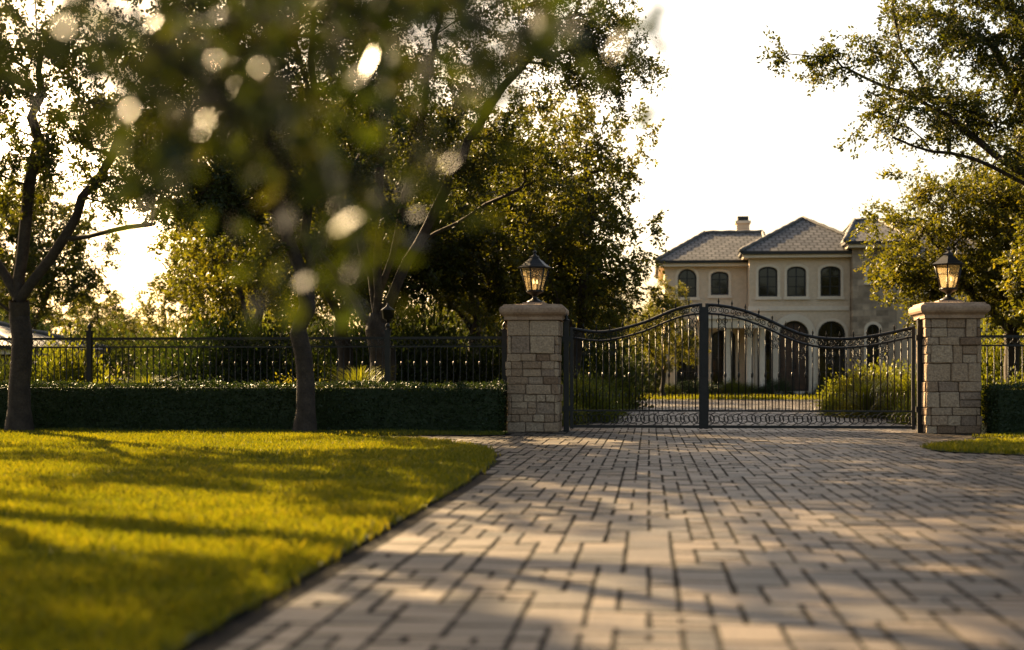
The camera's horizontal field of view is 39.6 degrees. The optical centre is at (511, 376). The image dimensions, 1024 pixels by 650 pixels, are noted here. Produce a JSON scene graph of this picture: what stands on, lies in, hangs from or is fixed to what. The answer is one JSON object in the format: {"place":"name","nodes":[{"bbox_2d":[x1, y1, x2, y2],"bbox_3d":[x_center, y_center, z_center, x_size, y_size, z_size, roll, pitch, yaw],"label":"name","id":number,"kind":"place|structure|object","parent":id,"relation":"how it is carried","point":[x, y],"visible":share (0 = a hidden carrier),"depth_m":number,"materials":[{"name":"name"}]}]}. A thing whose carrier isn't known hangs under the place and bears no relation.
{"place":"outdoors","nodes":[
{"label":"outdoors","id":0,"kind":"place"},
{"bbox_2d":[127,374,173,387],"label":"ornamental grass","id":1,"kind":"object","parent":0,"point":[150,378],"depth_m":27.98,"materials":[{"name":"green plant"}]},
{"bbox_2d":[323,365,404,387],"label":"ornamental grass","id":2,"kind":"object","parent":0,"point":[353,375],"depth_m":27.56,"materials":[{"name":"green plant"}]},
{"bbox_2d":[0,0,1021,374],"label":"sky","id":3,"kind":"structure","parent":0,"point":[735,140],"materials":[{"name":"white"}]},
{"bbox_2d":[0,393,1023,649],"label":"lawn","id":4,"kind":"structure","parent":0,"point":[142,539],"depth_m":9.32,"materials":[{"name":"plant"}]},
{"bbox_2d":[0,0,243,431],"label":"oak tree","id":5,"kind":"object","parent":4,"relation":"on","point":[41,159],"visible":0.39,"depth_m":23.44,"materials":[{"name":"green plant"}]},
{"bbox_2d":[86,0,419,431],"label":"oak tree","id":6,"kind":"object","parent":4,"relation":"on","point":[240,211],"visible":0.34,"depth_m":23.08,"materials":[{"name":"green plant"}]},
{"bbox_2d":[0,0,676,337],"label":"broadleaf tree","id":7,"kind":"object","parent":4,"relation":"on","point":[277,41],"visible":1,"depth_m":2.32,"materials":[{"name":"green plant"}]},
{"bbox_2d":[434,266,575,342],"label":"oak tree","id":8,"kind":"object","parent":4,"relation":"on","point":[462,323],"visible":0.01,"depth_m":59.16,"materials":[{"name":"green plant"}]},
{"bbox_2d":[619,275,710,396],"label":"oak tree","id":9,"kind":"object","parent":4,"relation":"on","point":[665,342],"visible":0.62,"depth_m":61.46,"materials":[{"name":"green plant"}]},
{"bbox_2d":[499,302,568,321],"bbox_3d":[0.392,-1.107,24.515,1.120,0.315,1.120,0,0,6],"label":"cap","id":10,"kind":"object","parent":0,"point":[534,311],"depth_m":24.00,"materials":[{"name":"grey stone"}]},
{"bbox_2d":[518,247,550,301],"bbox_3d":[0.392,-1.745,24.515,0.570,0.960,0.570,0,0,6],"label":"lantern","id":11,"kind":"object","parent":10,"relation":"on","point":[534,262],"visible":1,"depth_m":24.44,"materials":[{"name":"metal"}]},
{"bbox_2d":[119,378,988,433],"bbox_3d":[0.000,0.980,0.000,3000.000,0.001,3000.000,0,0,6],"label":"ground","id":12,"kind":"structure","parent":0,"point":[982,430],"depth_m":59.82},
{"bbox_2d":[0,327,59,386],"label":"garden shrub","id":13,"kind":"object","parent":12,"relation":"on","point":[7,372],"visible":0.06,"depth_m":38.21,"materials":[{"name":"green plant"}]},
{"bbox_2d":[0,321,110,386],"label":"outbuilding","id":14,"kind":"structure","parent":12,"relation":"on","point":[5,331],"depth_m":52.90,"materials":[{"name":"brown paint"}]},
{"bbox_2d":[0,159,125,329],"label":"oak tree","id":15,"kind":"object","parent":12,"relation":"on","point":[48,281],"visible":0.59,"depth_m":63.45,"materials":[{"name":"green plant"}]},
{"bbox_2d":[31,316,119,387],"bbox_3d":[-11.940,-0.296,38.342,2.597,2.803,3.117,0,0,-18],"label":"garden shrub","id":16,"kind":"object","parent":12,"relation":"on","point":[63,367],"visible":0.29,"depth_m":37.90,"materials":[{"name":"green plant"}]},
{"bbox_2d":[94,366,131,387],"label":"garden shrub","id":17,"kind":"object","parent":12,"relation":"on","point":[105,380],"visible":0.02,"depth_m":30.14,"materials":[{"name":"green plant"}]},
{"bbox_2d":[123,333,208,386],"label":"garden shrub","id":18,"kind":"object","parent":12,"relation":"on","point":[143,373],"visible":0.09,"depth_m":41.73,"materials":[{"name":"green plant"}]},
{"bbox_2d":[170,366,223,387],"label":"garden shrub","id":19,"kind":"object","parent":12,"relation":"on","point":[194,380],"depth_m":28.93,"materials":[{"name":"green plant"}]},
{"bbox_2d":[129,288,289,387],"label":"garden shrub","id":20,"kind":"object","parent":12,"relation":"on","point":[194,350],"visible":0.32,"depth_m":41.20,"materials":[{"name":"green plant"}]},
{"bbox_2d":[128,217,297,343],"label":"oak tree","id":21,"kind":"object","parent":12,"relation":"on","point":[146,309],"visible":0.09,"depth_m":62.97,"materials":[{"name":"green plant"}]},
{"bbox_2d":[146,131,335,381],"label":"oak tree","id":22,"kind":"object","parent":12,"relation":"on","point":[197,292],"visible":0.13,"depth_m":42.94,"materials":[{"name":"green plant"}]},
{"bbox_2d":[0,303,507,430],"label":"wrought iron fence","id":23,"kind":"object","parent":12,"relation":"on","point":[387,310],"visible":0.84,"depth_m":25.16,"materials":[{"name":"black metal"}]},
{"bbox_2d":[0,377,507,431],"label":"boxwood hedge","id":24,"kind":"object","parent":12,"relation":"on","point":[421,406],"visible":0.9,"depth_m":24.12,"materials":[{"name":"green plant"}]},
{"bbox_2d":[174,290,333,387],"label":"garden shrub","id":25,"kind":"object","parent":12,"relation":"on","point":[269,360],"visible":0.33,"depth_m":41.24,"materials":[{"name":"green plant"}]},
{"bbox_2d":[164,168,383,380],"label":"oak tree","id":26,"kind":"object","parent":12,"relation":"on","point":[322,304],"visible":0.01,"depth_m":54.48,"materials":[{"name":"green plant"}]},
{"bbox_2d":[263,370,328,387],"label":"garden shrub","id":27,"kind":"object","parent":12,"relation":"on","point":[277,382],"depth_m":30.65,"materials":[{"name":"green plant"}]},
{"bbox_2d":[289,307,362,386],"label":"garden shrub","id":28,"kind":"object","parent":12,"relation":"on","point":[328,329],"visible":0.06,"depth_m":45.48,"materials":[{"name":"green plant"}]},
{"bbox_2d":[202,75,486,387],"bbox_3d":[-4.411,-3.621,38.219,7.769,9.142,7.150,0,0,-12],"label":"oak tree","id":29,"kind":"object","parent":12,"relation":"on","point":[337,310],"visible":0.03,"depth_m":38.19,"materials":[{"name":"green plant"}]},
{"bbox_2d":[234,84,495,336],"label":"oak tree","id":30,"kind":"object","parent":12,"relation":"on","point":[316,290],"depth_m":50.20,"materials":[{"name":"green plant"}]},
{"bbox_2d":[62,0,671,387],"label":"oak tree","id":31,"kind":"object","parent":12,"relation":"on","point":[375,321],"visible":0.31,"depth_m":28.07,"materials":[{"name":"green plant"}]},
{"bbox_2d":[252,94,517,387],"bbox_3d":[-2.810,-3.205,35.765,7.062,8.311,6.500,0,0,-45],"label":"oak tree","id":32,"kind":"object","parent":12,"relation":"on","point":[431,272],"visible":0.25,"depth_m":35.66,"materials":[{"name":"green plant"}]},
{"bbox_2d":[310,314,463,387],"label":"garden shrub","id":33,"kind":"object","parent":12,"relation":"on","point":[366,361],"visible":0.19,"depth_m":41.18,"materials":[{"name":"green plant"}]},
{"bbox_2d":[318,273,472,387],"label":"garden shrub","id":34,"kind":"object","parent":12,"relation":"on","point":[423,328],"visible":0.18,"depth_m":42.35,"materials":[{"name":"green plant"}]},
{"bbox_2d":[397,312,501,387],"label":"garden shrub","id":35,"kind":"object","parent":12,"relation":"on","point":[457,364],"visible":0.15,"depth_m":42.75,"materials":[{"name":"green plant"}]},
{"bbox_2d":[390,76,574,363],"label":"oak tree","id":36,"kind":"object","parent":12,"relation":"on","point":[471,304],"visible":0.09,"depth_m":47.60,"materials":[{"name":"green plant"}]},
{"bbox_2d":[443,301,561,386],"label":"garden shrub","id":37,"kind":"object","parent":12,"relation":"on","point":[495,361],"visible":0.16,"depth_m":42.04,"materials":[{"name":"green plant"}]},
{"bbox_2d":[0,281,1022,392],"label":"distant trees","id":38,"kind":"object","parent":12,"relation":"on","point":[118,323],"visible":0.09,"depth_m":94.38,"materials":[{"name":"green plant"}]},
{"bbox_2d":[418,113,626,361],"bbox_3d":[-0.296,-3.205,39.861,6.500,8.311,7.062,0,0,-37],"label":"oak tree","id":39,"kind":"object","parent":12,"relation":"on","point":[486,294],"visible":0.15,"depth_m":39.72,"materials":[{"name":"green plant"}]},
{"bbox_2d":[458,83,681,382],"bbox_3d":[1.475,-3.385,37.086,5.888,8.670,6.023,0,0,-12],"label":"oak tree","id":40,"kind":"object","parent":12,"relation":"on","point":[579,225],"visible":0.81,"depth_m":36.36,"materials":[{"name":"green plant"}]},
{"bbox_2d":[496,294,659,408],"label":"garden shrub","id":41,"kind":"object","parent":12,"relation":"on","point":[612,361],"visible":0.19,"depth_m":41.58,"materials":[{"name":"green plant"}]},
{"bbox_2d":[560,394,595,425],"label":"garden shrub","id":42,"kind":"object","parent":12,"relation":"on","point":[576,416],"visible":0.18,"depth_m":27.36,"materials":[{"name":"green plant"}]},
{"bbox_2d":[561,363,626,422],"bbox_3d":[1.317,0.321,29.468,2.057,1.414,2.115,0,0,-6],"label":"garden shrub","id":43,"kind":"object","parent":12,"relation":"on","point":[592,398],"visible":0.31,"depth_m":29.25,"materials":[{"name":"green plant"}]},
{"bbox_2d":[563,362,628,413],"bbox_3d":[1.905,0.321,36.942,2.441,1.414,2.373,0,0,-10],"label":"garden shrub","id":44,"kind":"object","parent":12,"relation":"on","point":[614,382],"visible":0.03,"depth_m":36.75,"materials":[{"name":"green plant"}]},
{"bbox_2d":[581,371,628,418],"bbox_3d":[1.583,0.447,31.443,1.898,1.131,1.953,0,0,22],"label":"garden shrub","id":45,"kind":"object","parent":12,"relation":"on","point":[605,387],"visible":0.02,"depth_m":31.47,"materials":[{"name":"green plant"}]},
{"bbox_2d":[579,373,635,415],"bbox_3d":[1.953,0.456,34.020,2.091,1.084,2.207,0,0,30],"label":"garden shrub","id":46,"kind":"object","parent":12,"relation":"on","point":[611,389],"visible":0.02,"depth_m":33.83,"materials":[{"name":"green plant"}]},
{"bbox_2d":[587,363,652,409],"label":"garden shrub","id":47,"kind":"object","parent":12,"relation":"on","point":[631,390],"visible":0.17,"depth_m":40.62,"materials":[{"name":"green plant"}]},
{"bbox_2d":[598,336,652,394],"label":"garden shrub","id":48,"kind":"object","parent":12,"relation":"on","point":[633,362],"visible":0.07,"depth_m":67.15,"materials":[{"name":"green plant"}]},
{"bbox_2d":[656,382,679,394],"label":"garden shrub","id":49,"kind":"object","parent":12,"relation":"on","point":[672,388],"visible":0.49,"depth_m":69.21,"materials":[{"name":"green plant"}]},
{"bbox_2d":[672,377,697,393],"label":"garden shrub","id":50,"kind":"object","parent":12,"relation":"on","point":[685,384],"visible":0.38,"depth_m":69.55,"materials":[{"name":"green plant"}]},
{"bbox_2d":[683,378,720,394],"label":"garden shrub","id":51,"kind":"object","parent":12,"relation":"on","point":[693,388],"visible":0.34,"depth_m":68.99,"materials":[{"name":"green plant"}]},
{"bbox_2d":[709,382,726,393],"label":"garden shrub","id":52,"kind":"object","parent":12,"relation":"on","point":[716,390],"visible":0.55,"depth_m":69.12,"materials":[{"name":"green plant"}]},
{"bbox_2d":[717,378,749,394],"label":"garden shrub","id":53,"kind":"object","parent":12,"relation":"on","point":[728,386],"visible":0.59,"depth_m":69.31,"materials":[{"name":"green plant"}]},
{"bbox_2d":[733,381,760,393],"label":"garden shrub","id":54,"kind":"object","parent":12,"relation":"on","point":[748,387],"visible":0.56,"depth_m":69.38,"materials":[{"name":"green plant"}]},
{"bbox_2d":[750,384,774,393],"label":"garden shrub","id":55,"kind":"object","parent":12,"relation":"on","point":[763,389],"visible":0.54,"depth_m":68.84,"materials":[{"name":"green plant"}]},
{"bbox_2d":[760,373,797,393],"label":"garden shrub","id":56,"kind":"object","parent":12,"relation":"on","point":[782,388],"visible":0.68,"depth_m":68.69,"materials":[{"name":"green plant"}]},
{"bbox_2d":[653,216,990,393],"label":"stucco mansion","id":57,"kind":"structure","parent":12,"relation":"on","point":[797,273],"depth_m":71.11,"materials":[{"name":"beige paint"}]},
{"bbox_2d":[678,269,695,296],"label":"window","id":58,"kind":"structure","parent":57,"relation":"in","point":[687,276],"depth_m":73.04,"materials":[{"name":"black glass"}]},
{"bbox_2d":[676,331,697,384],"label":"window","id":59,"kind":"structure","parent":57,"relation":"in","point":[685,367],"depth_m":73.04,"materials":[{"name":"black glass"}]},
{"bbox_2d":[711,272,727,294],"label":"window","id":60,"kind":"structure","parent":57,"relation":"in","point":[719,280],"depth_m":72.90,"materials":[{"name":"black glass"}]},
{"bbox_2d":[712,330,734,384],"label":"window","id":61,"kind":"structure","parent":57,"relation":"in","point":[721,333],"depth_m":72.90,"materials":[{"name":"black glass"}]},
{"bbox_2d":[757,330,770,386],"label":"window","id":62,"kind":"structure","parent":57,"relation":"in","point":[768,342],"depth_m":71.28,"materials":[{"name":"black glass"}]},
{"bbox_2d":[758,267,776,296],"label":"window","id":63,"kind":"structure","parent":57,"relation":"in","point":[767,276],"depth_m":71.28,"materials":[{"name":"black glass"}]},
{"bbox_2d":[780,321,807,390],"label":"door","id":64,"kind":"structure","parent":57,"relation":"in","point":[794,325],"depth_m":71.17,"materials":[{"name":"brown metal"}]},
{"bbox_2d":[787,267,805,295],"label":"window","id":65,"kind":"structure","parent":57,"relation":"in","point":[796,276],"depth_m":71.14,"materials":[{"name":"black glass"}]},
{"bbox_2d":[820,266,839,295],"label":"window","id":66,"kind":"structure","parent":57,"relation":"in","point":[829,276],"depth_m":70.98,"materials":[{"name":"black glass"}]},
{"bbox_2d":[818,321,844,388],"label":"window","id":67,"kind":"structure","parent":57,"relation":"in","point":[832,328],"depth_m":70.98,"materials":[{"name":"black glass"}]},
{"bbox_2d":[867,324,878,370],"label":"window","id":68,"kind":"structure","parent":57,"relation":"in","point":[872,329],"depth_m":69.98,"materials":[{"name":"black glass"}]},
{"bbox_2d":[809,381,836,393],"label":"garden shrub","id":69,"kind":"object","parent":12,"relation":"on","point":[815,389],"visible":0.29,"depth_m":68.78,"materials":[{"name":"green plant"}]},
{"bbox_2d":[810,359,882,409],"bbox_3d":[9.370,0.279,38.320,2.604,1.508,2.531,0,0,-2],"label":"garden shrub","id":70,"kind":"object","parent":12,"relation":"on","point":[829,381],"visible":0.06,"depth_m":38.46,"materials":[{"name":"green plant"}]},
{"bbox_2d":[811,359,893,414],"bbox_3d":[8.798,0.285,35.329,2.195,1.481,2.278,0,0,-17],"label":"garden shrub","id":71,"kind":"object","parent":12,"relation":"on","point":[849,387],"visible":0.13,"depth_m":35.21,"materials":[{"name":"green plant"}]},
{"bbox_2d":[827,350,910,386],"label":"garden shrub","id":72,"kind":"object","parent":12,"relation":"on","point":[884,370],"visible":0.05,"depth_m":42.88,"materials":[{"name":"green plant"}]},
{"bbox_2d":[754,0,1023,192],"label":"oak tree","id":73,"kind":"object","parent":12,"relation":"on","point":[955,33],"visible":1,"depth_m":25.16,"materials":[{"name":"green plant"}]},
{"bbox_2d":[868,365,915,387],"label":"garden shrub","id":74,"kind":"object","parent":12,"relation":"on","point":[897,376],"visible":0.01,"depth_m":37.13,"materials":[{"name":"green plant"}]},
{"bbox_2d":[871,365,916,418],"bbox_3d":[9.104,0.279,32.233,2.089,1.508,1.949,0,0,-25],"label":"garden shrub","id":75,"kind":"object","parent":12,"relation":"on","point":[890,390],"visible":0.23,"depth_m":32.18,"materials":[{"name":"green plant"}]},
{"bbox_2d":[881,358,916,374],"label":"garden shrub","id":76,"kind":"object","parent":12,"relation":"on","point":[900,368],"visible":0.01,"depth_m":46.99,"materials":[{"name":"green plant"}]},
{"bbox_2d":[884,380,916,419],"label":"garden shrub","id":77,"kind":"object","parent":12,"relation":"on","point":[902,400],"visible":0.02,"depth_m":30.88,"materials":[{"name":"green plant"}]},
{"bbox_2d":[887,391,916,424],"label":"garden shrub","id":78,"kind":"object","parent":12,"relation":"on","point":[900,414],"visible":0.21,"depth_m":28.30,"materials":[{"name":"green plant"}]},
{"bbox_2d":[845,140,1023,384],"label":"oak tree","id":79,"kind":"object","parent":12,"relation":"on","point":[996,199],"visible":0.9,"depth_m":34.08,"materials":[{"name":"green plant"}]},
{"bbox_2d":[950,127,1023,286],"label":"oak tree","id":80,"kind":"object","parent":12,"relation":"on","point":[996,172],"visible":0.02,"depth_m":49.21,"materials":[{"name":"green plant"}]},
{"bbox_2d":[952,141,1023,323],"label":"oak tree","id":81,"kind":"object","parent":12,"relation":"on","point":[979,292],"visible":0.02,"depth_m":59.22,"materials":[{"name":"green plant"}]},
{"bbox_2d":[981,367,1016,422],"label":"garden shrub","id":82,"kind":"object","parent":12,"relation":"on","point":[998,383],"visible":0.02,"depth_m":29.02,"materials":[{"name":"green plant"}]},
{"bbox_2d":[979,328,1023,427],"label":"wrought iron fence","id":83,"kind":"object","parent":12,"relation":"on","point":[1002,337],"visible":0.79,"depth_m":23.93,"materials":[{"name":"black metal"}]},
{"bbox_2d":[980,300,1023,385],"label":"garden shrub","id":84,"kind":"object","parent":12,"relation":"on","point":[991,364],"visible":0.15,"depth_m":36.34,"materials":[{"name":"green plant"}]},
{"bbox_2d":[982,365,1023,423],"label":"garden shrub","id":85,"kind":"object","parent":12,"relation":"on","point":[1017,380],"visible":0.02,"depth_m":27.78,"materials":[{"name":"green plant"}]},
{"bbox_2d":[988,126,1023,328],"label":"oak tree","id":86,"kind":"object","parent":12,"relation":"on","point":[1008,285],"visible":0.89,"depth_m":29.62,"materials":[{"name":"green plant"}]},
{"bbox_2d":[175,400,1023,649],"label":"paver driveway","id":87,"kind":"structure","parent":0,"point":[487,620],"depth_m":7.74,"materials":[{"name":"grey stone"},{"name":"sand"}]},
{"bbox_2d":[505,320,562,431],"bbox_3d":[0.392,0.000,24.516,0.933,1.904,0.926,0,0,6],"label":"stone shaft","id":88,"kind":"object","parent":87,"relation":"on","point":[534,385],"visible":1,"depth_m":24.09,"materials":[{"name":"grey stone"}]},
{"bbox_2d":[562,298,924,432],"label":"wrought iron gate","id":89,"kind":"structure","parent":87,"relation":"on","point":[704,313],"depth_m":24.20,"materials":[{"name":"black metal"}]},
{"bbox_2d":[813,389,861,415],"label":"garden shrub","id":90,"kind":"object","parent":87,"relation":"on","point":[822,405],"visible":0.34,"depth_m":34.28,"materials":[{"name":"green plant"}]},
{"bbox_2d":[828,391,891,418],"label":"garden shrub","id":91,"kind":"object","parent":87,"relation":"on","point":[850,404],"visible":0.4,"depth_m":32.36,"materials":[{"name":"green plant"}]},
{"bbox_2d":[840,379,893,417],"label":"ornamental grass","id":92,"kind":"object","parent":87,"relation":"on","point":[863,388],"depth_m":30.77,"materials":[{"name":"green plant"}]},
{"bbox_2d":[916,318,981,433],"bbox_3d":[7.317,0.000,23.850,0.926,1.903,0.934,0,0,6],"label":"stone shaft","id":93,"kind":"object","parent":87,"relation":"on","point":[951,386],"visible":0.93,"depth_m":23.42,"materials":[{"name":"grey stone"}]},
{"bbox_2d":[981,381,1023,433],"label":"boxwood hedge","id":94,"kind":"object","parent":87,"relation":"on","point":[1005,407],"visible":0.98,"depth_m":22.94,"materials":[{"name":"green plant"}]},
{"bbox_2d":[573,286,640,353],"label":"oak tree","id":95,"kind":"object","parent":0,"point":[631,317],"visible":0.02,"depth_m":73.41,"materials":[{"name":"green plant"}]},
{"bbox_2d":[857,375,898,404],"bbox_3d":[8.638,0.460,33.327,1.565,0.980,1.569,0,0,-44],"label":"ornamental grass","id":96,"kind":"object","parent":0,"point":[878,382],"depth_m":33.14,"materials":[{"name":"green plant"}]},
{"bbox_2d":[908,300,990,320],"bbox_3d":[7.319,-1.107,23.848,1.120,0.315,1.120,0,0,6],"label":"cap","id":97,"kind":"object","parent":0,"point":[949,309],"depth_m":23.34,"materials":[{"name":"beige stone"}]},
{"bbox_2d":[932,243,964,299],"bbox_3d":[7.319,-1.745,23.848,0.570,0.960,0.570,0,0,6],"label":"lantern","id":98,"kind":"object","parent":97,"relation":"on","point":[948,258],"visible":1,"depth_m":23.77,"materials":[{"name":"metal"}]},
{"bbox_2d":[981,384,988,415],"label":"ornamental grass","id":99,"kind":"object","parent":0,"point":[983,402],"depth_m":26.78,"materials":[{"name":"green plant"}]}
]}

